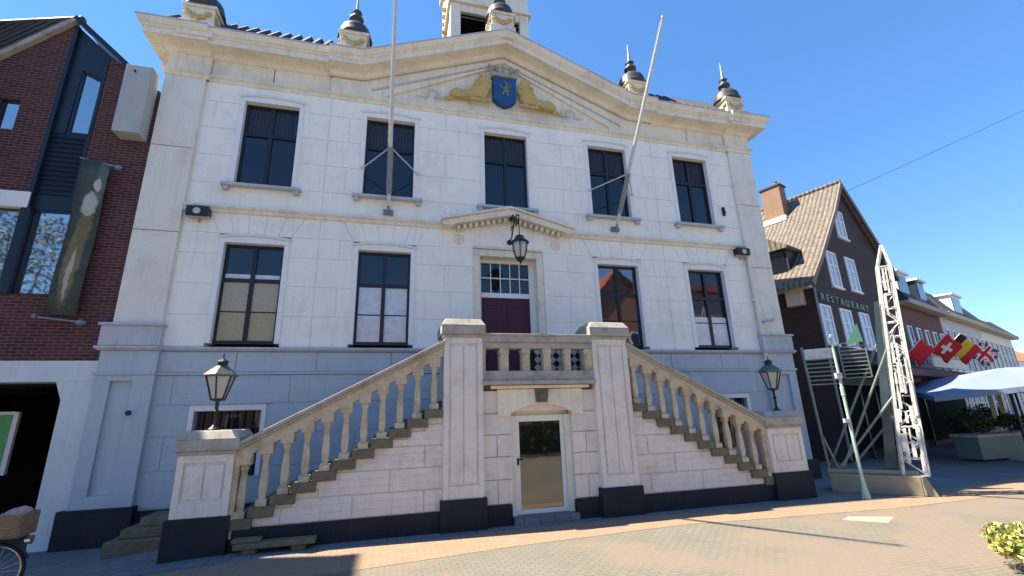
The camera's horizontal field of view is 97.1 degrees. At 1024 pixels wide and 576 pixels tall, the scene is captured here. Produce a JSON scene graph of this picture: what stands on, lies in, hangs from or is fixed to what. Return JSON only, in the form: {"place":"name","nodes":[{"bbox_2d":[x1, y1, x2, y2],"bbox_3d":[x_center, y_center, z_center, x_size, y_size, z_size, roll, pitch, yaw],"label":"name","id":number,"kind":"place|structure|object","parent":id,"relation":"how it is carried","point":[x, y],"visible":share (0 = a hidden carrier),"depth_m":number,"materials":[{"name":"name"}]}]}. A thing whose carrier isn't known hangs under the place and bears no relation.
{"place":"outdoors","nodes":[
{"label":"outdoors","id":0,"kind":"place"},
{"bbox_2d":[0,15,160,552],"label":"brick building","id":1,"kind":"structure","parent":0,"point":[72,92],"depth_m":9.82,"materials":[{"name":"red brick"}]},
{"bbox_2d":[0,208,19,277],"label":"window","id":2,"kind":"structure","parent":1,"relation":"in","point":[8,217],"depth_m":9.35,"materials":[{"name":"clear glass"}]},
{"bbox_2d":[0,99,20,128],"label":"window","id":3,"kind":"structure","parent":1,"relation":"in","point":[8,108],"depth_m":9.94,"materials":[{"name":"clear glass"}]},
{"bbox_2d":[0,412,21,474],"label":"notice board","id":4,"kind":"object","parent":1,"relation":"attached to","point":[9,423],"visible":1,"depth_m":9.06,"materials":[{"name":"green paint"}]},
{"bbox_2d":[12,209,69,294],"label":"window","id":5,"kind":"structure","parent":1,"relation":"in","point":[47,231],"depth_m":9.40,"materials":[{"name":"blue glass"}]},
{"bbox_2d":[30,157,121,325],"bbox_3d":[-8.979,-1.039,9.416,0.951,3.730,0.227,1,-16,-11],"label":"banner","id":6,"kind":"object","parent":1,"relation":"attached to","point":[64,293],"visible":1,"depth_m":9.36,"materials":[{"name":"fabric"}]},
{"bbox_2d":[67,72,100,135],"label":"window","id":7,"kind":"structure","parent":1,"relation":"in","point":[81,116],"depth_m":10.36,"materials":[{"name":"blue glass"}]},
{"bbox_2d":[100,510,168,558],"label":"stone steps","id":8,"kind":"structure","parent":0,"point":[143,535],"depth_m":7.59,"materials":[{"name":"grey stone"}]},
{"bbox_2d":[0,476,987,575],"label":"forecourt paving","id":9,"kind":"structure","parent":0,"point":[87,562],"depth_m":7.36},
{"bbox_2d":[0,509,40,575],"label":"bicycle","id":10,"kind":"object","parent":9,"relation":"on","point":[15,526],"visible":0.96,"depth_m":5.86,"materials":[{"name":"brown wicker"}]},
{"bbox_2d":[0,505,33,515],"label":"shopping bag","id":11,"kind":"object","parent":10,"relation":"in","point":[24,509],"visible":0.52,"depth_m":5.96,"materials":[{"name":"pink fabric"}]},
{"bbox_2d":[230,535,316,554],"bbox_3d":[-3.709,3.994,7.067,1.200,0.230,0.220,2,-16,-15],"label":"stone bench","id":12,"kind":"object","parent":9,"relation":"on","point":[251,545],"visible":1,"depth_m":6.98,"materials":[{"name":"grey stone"}]},
{"bbox_2d":[156,319,817,563],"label":"entrance staircase","id":13,"kind":"structure","parent":9,"relation":"on","point":[477,447],"depth_m":8.64,"materials":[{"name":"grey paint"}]},
{"bbox_2d":[203,353,238,430],"bbox_3d":[-5.029,1.767,7.758,0.468,1.290,0.540,2,-16,-15],"label":"lantern","id":14,"kind":"object","parent":13,"relation":"on","point":[221,376],"visible":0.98,"depth_m":7.67,"materials":[{"name":"black metal"}]},
{"bbox_2d":[515,414,567,514],"bbox_3d":[0.565,3.418,8.851,1.020,1.800,0.122,2,-16,-15],"label":"basement door","id":15,"kind":"structure","parent":13,"relation":"in","point":[540,452],"depth_m":8.86,"materials":[{"name":"white paint"}]},
{"bbox_2d":[531,350,580,370],"bbox_3d":[1.004,1.693,9.977,1.180,0.820,0.350,2,-16,-15],"label":"patterned screen","id":16,"kind":"object","parent":13,"relation":"on","point":[555,360],"visible":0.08,"depth_m":9.97,"materials":[{"name":"glass"}]},
{"bbox_2d":[758,355,781,410],"bbox_3d":[6.144,2.242,10.684,0.468,1.290,0.540,2,-16,-15],"label":"lantern","id":17,"kind":"object","parent":13,"relation":"on","point":[769,372],"visible":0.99,"depth_m":10.60,"materials":[{"name":"black metal"}]},
{"bbox_2d":[800,245,939,496],"bbox_3d":[8.345,1.872,10.930,2.185,5.659,0.780,-11,-18,31],"label":"steel frame","id":18,"kind":"object","parent":9,"relation":"on","point":[890,478],"visible":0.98,"depth_m":10.37,"materials":[{"name":"metal"}]},
{"bbox_2d":[0,430,1023,575],"bbox_3d":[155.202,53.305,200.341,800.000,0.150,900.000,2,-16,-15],"label":"ground","id":19,"kind":"structure","parent":0,"point":[945,460],"depth_m":13.76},
{"bbox_2d":[47,0,821,552],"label":"town hall","id":20,"kind":"structure","parent":19,"relation":"on","point":[297,272],"depth_m":11.57,"materials":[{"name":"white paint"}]},
{"bbox_2d":[185,205,211,222],"bbox_3d":[-7.045,-1.698,10.158,0.480,0.400,0.235,2,-16,-15],"label":"floodlight","id":21,"kind":"object","parent":20,"relation":"attached to","point":[198,212],"visible":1,"depth_m":10.08,"materials":[{"name":"black metal"}]},
{"bbox_2d":[186,404,266,475],"bbox_3d":[-5.897,3.150,9.348,1.420,1.420,0.320,2,-16,-15],"label":"basement window","id":22,"kind":"structure","parent":20,"relation":"in","point":[252,417],"depth_m":9.44,"materials":[{"name":"white paint"}]},
{"bbox_2d":[203,234,292,345],"bbox_3d":[-5.911,0.027,10.253,1.560,2.520,0.390,2,-16,-15],"label":"window","id":23,"kind":"structure","parent":20,"relation":"in","point":[246,304],"depth_m":10.19,"materials":[{"name":"beige glass"}]},
{"bbox_2d":[220,94,306,196],"bbox_3d":[-6.010,-3.513,11.195,1.720,2.690,0.490,2,-16,-15],"label":"window","id":24,"kind":"structure","parent":20,"relation":"in","point":[268,137],"depth_m":11.21,"materials":[{"name":"black paint"}]},
{"bbox_2d":[347,242,417,346],"bbox_3d":[-3.127,0.143,10.983,1.560,2.520,0.390,2,-16,-15],"label":"window","id":25,"kind":"structure","parent":20,"relation":"in","point":[381,313],"depth_m":10.93,"materials":[{"name":"white glass"}]},
{"bbox_2d":[352,110,421,206],"bbox_3d":[-3.227,-3.398,11.925,1.720,2.690,0.490,2,-16,-15],"label":"window","id":26,"kind":"structure","parent":20,"relation":"in","point":[375,136],"depth_m":11.96,"materials":[{"name":"black paint"}]},
{"bbox_2d":[360,0,418,215],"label":"flagpole","id":27,"kind":"object","parent":20,"relation":"attached to","point":[388,211],"visible":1,"depth_m":10.59,"materials":[{"name":"white metal"}]},
{"bbox_2d":[481,298,531,370],"bbox_3d":[-0.139,1.406,11.657,1.320,2.330,0.062,2,-16,-15],"label":"front door","id":28,"kind":"structure","parent":20,"relation":"in","point":[499,315],"depth_m":11.78,"materials":[{"name":"red paint"}]},
{"bbox_2d":[476,126,538,214],"bbox_3d":[-0.182,-3.271,12.723,1.720,2.690,0.490,2,-16,-15],"label":"window","id":29,"kind":"structure","parent":20,"relation":"in","point":[505,153],"depth_m":12.77,"materials":[{"name":"black paint"}]},
{"bbox_2d":[507,214,528,263],"bbox_3d":[0.087,-1.217,11.450,0.460,1.552,1.210,2,-16,-15],"label":"hanging lantern","id":30,"kind":"object","parent":20,"relation":"attached to","point":[519,243],"visible":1,"depth_m":10.89,"materials":[{"name":"black metal"}]},
{"bbox_2d":[582,140,641,224],"bbox_3d":[2.862,-3.144,13.521,1.720,2.690,0.490,2,-16,-15],"label":"window","id":31,"kind":"structure","parent":20,"relation":"in","point":[605,161],"depth_m":13.56,"materials":[{"name":"black paint"}]},
{"bbox_2d":[591,257,649,348],"bbox_3d":[2.962,0.396,12.579,1.560,2.520,0.390,2,-16,-15],"label":"window","id":32,"kind":"structure","parent":20,"relation":"in","point":[620,298],"depth_m":12.61,"materials":[{"name":"black paint"}]},
{"bbox_2d":[588,15,664,231],"bbox_3d":[3.318,-4.130,11.979,1.460,4.288,3.437,2,-16,-15],"label":"flagpole","id":33,"kind":"object","parent":20,"relation":"attached to","point":[616,228],"visible":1,"depth_m":12.06,"materials":[{"name":"white metal"}]},
{"bbox_2d":[666,151,725,231],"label":"window","id":34,"kind":"structure","parent":20,"relation":"in","point":[694,200],"depth_m":14.30,"materials":[{"name":"black paint"}]},
{"bbox_2d":[682,263,738,348],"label":"window","id":35,"kind":"structure","parent":20,"relation":"in","point":[713,325],"depth_m":13.28,"materials":[{"name":"black paint"}]},
{"bbox_2d":[707,393,751,447],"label":"basement window","id":36,"kind":"structure","parent":20,"relation":"in","point":[743,399],"depth_m":12.48,"materials":[{"name":"white paint"}]},
{"bbox_2d":[733,247,750,259],"bbox_3d":[7.038,-1.084,13.842,0.480,0.400,0.235,2,-16,-15],"label":"floodlight","id":37,"kind":"object","parent":20,"relation":"attached to","point":[741,252],"visible":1,"depth_m":13.76,"materials":[{"name":"black metal"}]},
{"bbox_2d":[762,318,774,323],"bbox_3d":[7.488,0.968,13.260,0.297,0.138,0.304,2,-16,-15],"label":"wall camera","id":38,"kind":"object","parent":20,"relation":"attached to","point":[769,320],"depth_m":13.15,"materials":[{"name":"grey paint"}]},
{"bbox_2d":[145,478,1023,575],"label":"brick strip","id":39,"kind":"object","parent":19,"relation":"on","point":[331,562],"visible":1,"depth_m":7.41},
{"bbox_2d":[829,334,870,498],"bbox_3d":[7.379,2.755,9.970,0.225,3.500,0.170,2,-16,-15],"label":"green pole","id":40,"kind":"object","parent":39,"relation":"on","point":[865,494],"visible":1,"depth_m":9.88,"materials":[{"name":"metal"}]},
{"bbox_2d":[894,268,967,444],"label":"gabled house","id":41,"kind":"structure","parent":19,"relation":"on","point":[922,312],"depth_m":23.44,"materials":[{"name":"red brick"}]},
{"bbox_2d":[906,325,924,366],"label":"window","id":42,"kind":"structure","parent":41,"relation":"in","point":[909,328],"depth_m":22.43,"materials":[{"name":"white paint"}]},
{"bbox_2d":[915,328,933,367],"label":"window","id":43,"kind":"structure","parent":41,"relation":"in","point":[918,331],"depth_m":23.08,"materials":[{"name":"white paint"}]},
{"bbox_2d":[923,330,941,369],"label":"window","id":44,"kind":"structure","parent":41,"relation":"in","point":[927,335],"depth_m":23.95,"materials":[{"name":"white paint"}]},
{"bbox_2d":[916,334,962,365],"bbox_3d":[19.680,2.986,20.994,0.833,1.477,1.791,9,-19,-34],"label":"flag","id":45,"kind":"object","parent":41,"relation":"attached to","point":[947,348],"visible":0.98,"depth_m":20.69,"materials":[{"name":"red fabric"}]},
{"bbox_2d":[931,332,948,370],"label":"window","id":46,"kind":"structure","parent":41,"relation":"in","point":[934,334],"depth_m":24.68,"materials":[{"name":"white paint"}]},
{"bbox_2d":[921,355,967,370],"bbox_3d":[22.233,3.912,23.309,6.200,0.560,0.700,9,-19,-34],"label":"fascia sign","id":47,"kind":"object","parent":41,"relation":"attached to","point":[939,362],"visible":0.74,"depth_m":22.53,"materials":[{"name":"beige paint"}]},
{"bbox_2d":[939,334,955,370],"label":"window","id":48,"kind":"structure","parent":41,"relation":"in","point":[941,335],"depth_m":25.41,"materials":[{"name":"white paint"}]},
{"bbox_2d":[928,334,980,366],"bbox_3d":[21.892,3.128,22.492,1.168,1.477,1.895,9,-19,-34],"label":"flag","id":49,"kind":"object","parent":41,"relation":"attached to","point":[967,352],"visible":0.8,"depth_m":22.13,"materials":[{"name":"multicoloured fabric"}]},
{"bbox_2d":[973,340,1000,368],"bbox_3d":[25.502,3.707,24.940,1.168,1.492,1.895,9,-19,-34],"label":"flag","id":50,"kind":"object","parent":41,"relation":"attached to","point":[987,355],"visible":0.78,"depth_m":24.61,"materials":[{"name":"multicoloured fabric"}]},
{"bbox_2d":[898,367,1023,460],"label":"parasol","id":51,"kind":"object","parent":19,"relation":"on","point":[1004,380],"visible":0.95,"depth_m":14.79,"materials":[{"name":"white fabric"}]},
{"bbox_2d":[943,408,986,433],"bbox_3d":[19.512,5.980,19.387,1.732,1.634,1.234,2,-16,-15],"label":"terrace plant","id":52,"kind":"object","parent":19,"relation":"on","point":[960,425],"visible":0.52,"depth_m":19.36,"materials":[{"name":"green plant"}]},
{"bbox_2d":[952,406,994,431],"bbox_3d":[21.199,6.270,20.720,1.725,1.690,1.235,2,-16,-15],"label":"terrace plant","id":53,"kind":"object","parent":19,"relation":"on","point":[963,410],"visible":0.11,"depth_m":20.98,"materials":[{"name":"green plant"}]},
{"bbox_2d":[949,430,1023,459],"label":"planter","id":54,"kind":"object","parent":19,"relation":"on","point":[991,445],"visible":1,"depth_m":14.95,"materials":[{"name":"concrete"}]},
{"bbox_2d":[963,414,995,432],"bbox_3d":[15.970,4.638,15.418,1.302,0.695,0.666,2,-16,-15],"label":"shrub","id":55,"kind":"object","parent":54,"relation":"on","point":[982,424],"visible":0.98,"depth_m":15.32,"materials":[{"name":"green plant"}]},
{"bbox_2d":[994,412,1023,431],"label":"shrub","id":56,"kind":"object","parent":54,"relation":"on","point":[1007,420],"visible":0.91,"depth_m":15.67,"materials":[{"name":"green plant"}]},
{"bbox_2d":[972,403,1009,431],"bbox_3d":[23.747,6.571,22.271,1.730,1.793,1.253,2,-16,-15],"label":"terrace plant","id":57,"kind":"object","parent":19,"relation":"on","point":[987,411],"visible":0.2,"depth_m":22.35,"materials":[{"name":"green plant"}]},
{"bbox_2d":[987,395,1003,430],"bbox_3d":[22.125,5.712,20.712,0.320,2.700,0.320,9,-19,-34],"label":"terrace post","id":58,"kind":"object","parent":19,"relation":"on","point":[992,405],"visible":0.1,"depth_m":20.71,"materials":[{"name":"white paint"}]},
{"bbox_2d":[996,395,1011,430],"bbox_3d":[23.684,5.959,21.769,0.320,2.700,0.320,9,-19,-34],"label":"terrace post","id":59,"kind":"object","parent":19,"relation":"on","point":[1001,404],"visible":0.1,"depth_m":21.80,"materials":[{"name":"beige paint"}]},
{"bbox_2d":[1006,394,1015,422],"bbox_3d":[25.653,6.270,23.105,0.320,2.700,0.320,9,-19,-34],"label":"terrace post","id":60,"kind":"object","parent":19,"relation":"on","point":[1010,403],"visible":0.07,"depth_m":23.17,"materials":[{"name":"white paint"}]},
{"bbox_2d":[1014,392,1023,415],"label":"parasol","id":61,"kind":"object","parent":19,"relation":"on","point":[1019,405],"visible":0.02,"depth_m":20.33,"materials":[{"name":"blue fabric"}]},
{"bbox_2d":[0,0,1023,353],"label":"sky","id":62,"kind":"structure","parent":0,"point":[853,92],"materials":[{"name":"blue"}]},
{"bbox_2d":[317,493,1023,575],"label":"plaza paving","id":63,"kind":"structure","parent":0,"point":[941,539],"depth_m":6.34,"materials":[{"name":"beige brick"}]},
{"bbox_2d":[843,516,893,522],"bbox_3d":[6.216,4.017,7.882,0.813,0.001,0.601,-11,-18,29],"label":"pale patch","id":64,"kind":"object","parent":63,"relation":"on","point":[871,519],"visible":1,"depth_m":7.84,"materials":[{"name":"white paint"}]},
{"bbox_2d":[977,521,1023,565],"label":"shrub","id":65,"kind":"object","parent":63,"relation":"on","point":[1013,534],"visible":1,"depth_m":5.31,"materials":[{"name":"green plant"}]},
{"bbox_2d":[758,179,937,462],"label":"restaurant house","id":66,"kind":"structure","parent":0,"point":[823,243],"depth_m":18.28,"materials":[{"name":"brown brick"}]},
{"bbox_2d":[819,303,841,346],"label":"window","id":67,"kind":"structure","parent":66,"relation":"in","point":[826,312],"depth_m":17.02,"materials":[{"name":"white paint"}]},
{"bbox_2d":[825,250,845,290],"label":"window","id":68,"kind":"structure","parent":66,"relation":"in","point":[831,260],"depth_m":18.60,"materials":[{"name":"white glass"}]},
{"bbox_2d":[834,211,850,241],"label":"window","id":69,"kind":"structure","parent":66,"relation":"in","point":[839,222],"depth_m":20.35,"materials":[{"name":"white glass"}]},
{"bbox_2d":[838,308,861,348],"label":"window","id":70,"kind":"structure","parent":66,"relation":"in","point":[846,317],"depth_m":18.03,"materials":[{"name":"white paint"}]},
{"bbox_2d":[843,256,863,294],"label":"window","id":71,"kind":"structure","parent":66,"relation":"in","point":[850,266],"depth_m":19.73,"materials":[{"name":"white paint"}]},
{"bbox_2d":[858,312,876,351],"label":"window","id":72,"kind":"structure","parent":66,"relation":"in","point":[867,331],"depth_m":19.13,"materials":[{"name":"white paint"}]},
{"bbox_2d":[839,357,961,381],"bbox_3d":[15.921,3.276,18.209,8.600,0.760,1.518,9,-19,-34],"label":"awning","id":73,"kind":"object","parent":66,"relation":"attached to","point":[923,371],"visible":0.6,"depth_m":17.52,"materials":[{"name":"red fabric"}]},
{"bbox_2d":[887,339,934,375],"bbox_3d":[16.227,2.929,18.543,0.624,1.477,1.730,9,-19,-34],"label":"flag","id":74,"kind":"object","parent":66,"relation":"attached to","point":[921,352],"visible":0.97,"depth_m":18.24,"materials":[{"name":"red fabric"}]},
{"bbox_2d":[848,110,1023,190],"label":"overhead cable","id":75,"kind":"object","parent":66,"relation":"attached to","point":[932,152],"visible":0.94,"depth_m":28.07,"materials":[{"name":"black metal"}]},
{"bbox_2d":[925,292,1005,431],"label":"white house","id":76,"kind":"structure","parent":0,"point":[962,321],"depth_m":28.93,"materials":[{"name":"paint"}]},
{"bbox_2d":[944,329,962,371],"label":"window","id":77,"kind":"structure","parent":76,"relation":"in","point":[946,330],"depth_m":26.31,"materials":[{"name":"white paint"}]},
{"bbox_2d":[951,330,968,372],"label":"window","id":78,"kind":"structure","parent":76,"relation":"in","point":[954,335],"depth_m":27.12,"materials":[{"name":"glass"}]},
{"bbox_2d":[957,332,974,372],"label":"window","id":79,"kind":"structure","parent":76,"relation":"in","point":[969,364],"depth_m":27.65,"materials":[{"name":"white paint"}]},
{"bbox_2d":[965,398,971,410],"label":"window","id":80,"kind":"structure","parent":76,"relation":"in","point":[967,400],"depth_m":25.51,"materials":[{"name":"white paint"}]},
{"bbox_2d":[963,334,977,371],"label":"window","id":81,"kind":"structure","parent":76,"relation":"in","point":[975,368],"depth_m":28.49,"materials":[{"name":"white paint"}]},
{"bbox_2d":[971,397,977,409],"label":"window","id":82,"kind":"structure","parent":76,"relation":"in","point":[973,400],"depth_m":26.25,"materials":[{"name":"white paint"}]},
{"bbox_2d":[969,335,982,370],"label":"window","id":83,"kind":"structure","parent":76,"relation":"in","point":[971,337],"depth_m":29.30,"materials":[{"name":"glass"}]},
{"bbox_2d":[977,397,983,410],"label":"window","id":84,"kind":"structure","parent":76,"relation":"in","point":[978,398],"depth_m":27.04,"materials":[{"name":"white glass"}]},
{"bbox_2d":[974,337,987,370],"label":"window","id":85,"kind":"structure","parent":76,"relation":"in","point":[976,338],"depth_m":30.21,"materials":[{"name":"white paint"}]},
{"bbox_2d":[982,396,988,406],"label":"window","id":86,"kind":"structure","parent":76,"relation":"in","point":[985,401],"depth_m":27.85,"materials":[{"name":"white glass"}]},
{"bbox_2d":[993,395,998,408],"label":"window","id":87,"kind":"structure","parent":76,"relation":"in","point":[994,396],"depth_m":29.40,"materials":[{"name":"white paint"}]},
{"bbox_2d":[980,320,1023,426],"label":"terrace house","id":88,"kind":"structure","parent":0,"point":[996,337],"depth_m":34.15,"materials":[{"name":"grey paint"}]},
{"bbox_2d":[984,340,996,368],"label":"window","id":89,"kind":"structure","parent":88,"relation":"in","point":[993,363],"depth_m":31.74,"materials":[{"name":"white paint"}]},
{"bbox_2d":[989,341,1000,367],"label":"window","id":90,"kind":"structure","parent":88,"relation":"in","point":[991,343],"depth_m":32.62,"materials":[{"name":"white paint"}]},
{"bbox_2d":[994,342,1004,366],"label":"window","id":91,"kind":"structure","parent":88,"relation":"in","point":[996,345],"depth_m":33.50,"materials":[{"name":"white paint"}]},
{"bbox_2d":[999,344,1008,366],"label":"window","id":92,"kind":"structure","parent":88,"relation":"in","point":[1000,345],"depth_m":34.32,"materials":[{"name":"white paint"}]},
{"bbox_2d":[1001,394,1010,413],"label":"window","id":93,"kind":"structure","parent":88,"relation":"in","point":[1003,395],"depth_m":30.92,"materials":[{"name":"white paint"}]},
{"bbox_2d":[1003,345,1012,366],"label":"window","id":94,"kind":"structure","parent":88,"relation":"in","point":[1004,346],"depth_m":35.15,"materials":[{"name":"white paint"}]},
{"bbox_2d":[1007,346,1015,366],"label":"window","id":95,"kind":"structure","parent":88,"relation":"in","point":[1008,347],"depth_m":35.99,"materials":[{"name":"white paint"}]},
{"bbox_2d":[1011,347,1019,366],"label":"window","id":96,"kind":"structure","parent":88,"relation":"in","point":[1012,348],"depth_m":36.83,"materials":[{"name":"white paint"}]},
{"bbox_2d":[1018,393,1023,408],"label":"window","id":97,"kind":"structure","parent":88,"relation":"in","point":[1020,395],"depth_m":34.16,"materials":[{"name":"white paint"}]},
{"bbox_2d":[1015,351,1023,366],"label":"distant house","id":98,"kind":"structure","parent":0,"point":[1020,357],"depth_m":79.61,"materials":[{"name":"orange paint"}]}
]}

